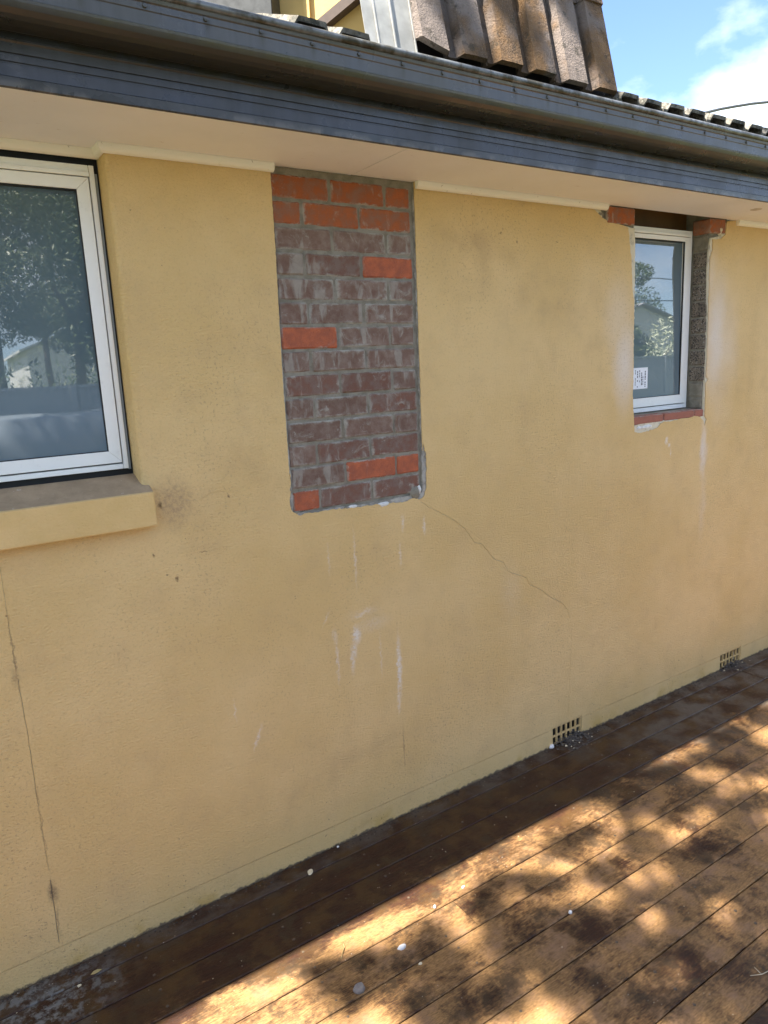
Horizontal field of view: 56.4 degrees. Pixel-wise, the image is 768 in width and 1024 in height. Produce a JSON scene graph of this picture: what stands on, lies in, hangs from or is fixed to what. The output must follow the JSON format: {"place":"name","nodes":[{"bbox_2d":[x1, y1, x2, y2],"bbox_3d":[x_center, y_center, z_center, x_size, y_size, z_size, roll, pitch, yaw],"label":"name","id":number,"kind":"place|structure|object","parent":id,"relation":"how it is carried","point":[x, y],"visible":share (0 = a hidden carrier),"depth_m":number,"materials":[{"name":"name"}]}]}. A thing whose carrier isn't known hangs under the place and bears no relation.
{"place":"outdoors","nodes":[
{"label":"outdoors","id":0,"kind":"place"},
{"bbox_2d":[602,0,767,127],"label":"sky","id":1,"kind":"structure","parent":0,"point":[703,55],"materials":[{"name":"blue"}]},
{"bbox_2d":[704,101,767,112],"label":"overhead cable","id":2,"kind":"object","parent":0,"point":[736,106],"visible":0.71,"depth_m":11.71,"materials":[{"name":"black rubber"}]},
{"label":"lawn ground","id":3,"kind":"structure","parent":0,"visible":0},
{"bbox_2d":[0,0,767,999],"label":"house","id":4,"kind":"structure","parent":3,"relation":"on","point":[382,412],"depth_m":2.66,"materials":[{"name":"yellow paint"}]},
{"bbox_2d":[0,156,128,481],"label":"window","id":5,"kind":"structure","parent":4,"relation":"in","point":[61,408],"depth_m":2.23,"materials":[{"name":"white plastic"}]},
{"bbox_2d":[633,226,692,412],"bbox_3d":[1.434,-1.024,3.861,0.608,0.951,0.076,-10,14,-32],"label":"window","id":6,"kind":"structure","parent":4,"relation":"in","point":[663,257],"depth_m":3.88,"materials":[{"name":"glass"}]},
{"bbox_2d":[0,649,767,1023],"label":"deck","id":7,"kind":"structure","parent":3,"relation":"on","point":[636,843],"depth_m":2.61,"materials":[{"name":"brown wood"}]},
{"bbox_2d":[353,982,364,993],"bbox_3d":[-0.080,1.538,2.311,0.038,0.016,0.033,-10,14,-32],"label":"pebble","id":8,"kind":"object","parent":7,"relation":"on","point":[359,988],"visible":1,"depth_m":2.30,"materials":[{"name":"grey stone"}]},
{"bbox_2d":[12,674,710,999],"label":"mortar crumbs","id":9,"kind":"object","parent":7,"relation":"on","point":[334,851],"visible":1,"depth_m":3.03,"materials":[{"name":"grey concrete"}]},
{"bbox_2d":[1,648,767,1003],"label":"soil crumbs","id":10,"kind":"object","parent":7,"relation":"on","point":[367,838],"visible":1,"depth_m":3.16,"materials":[{"name":"brown soil"}]},
{"bbox_2d":[397,944,405,949],"bbox_3d":[0.062,1.502,2.471,0.034,0.010,0.017,-10,14,-32],"label":"plaster chip","id":11,"kind":"object","parent":7,"relation":"on","point":[402,947],"visible":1,"depth_m":2.47,"materials":[{"name":"white paint"}]},
{"bbox_2d":[545,659,748,754],"bbox_3d":[1.611,1.077,4.120,1.838,0.041,0.146,-10,14,-32],"label":"rubble","id":12,"kind":"object","parent":7,"relation":"on","point":[569,738],"visible":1,"depth_m":3.78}
]}

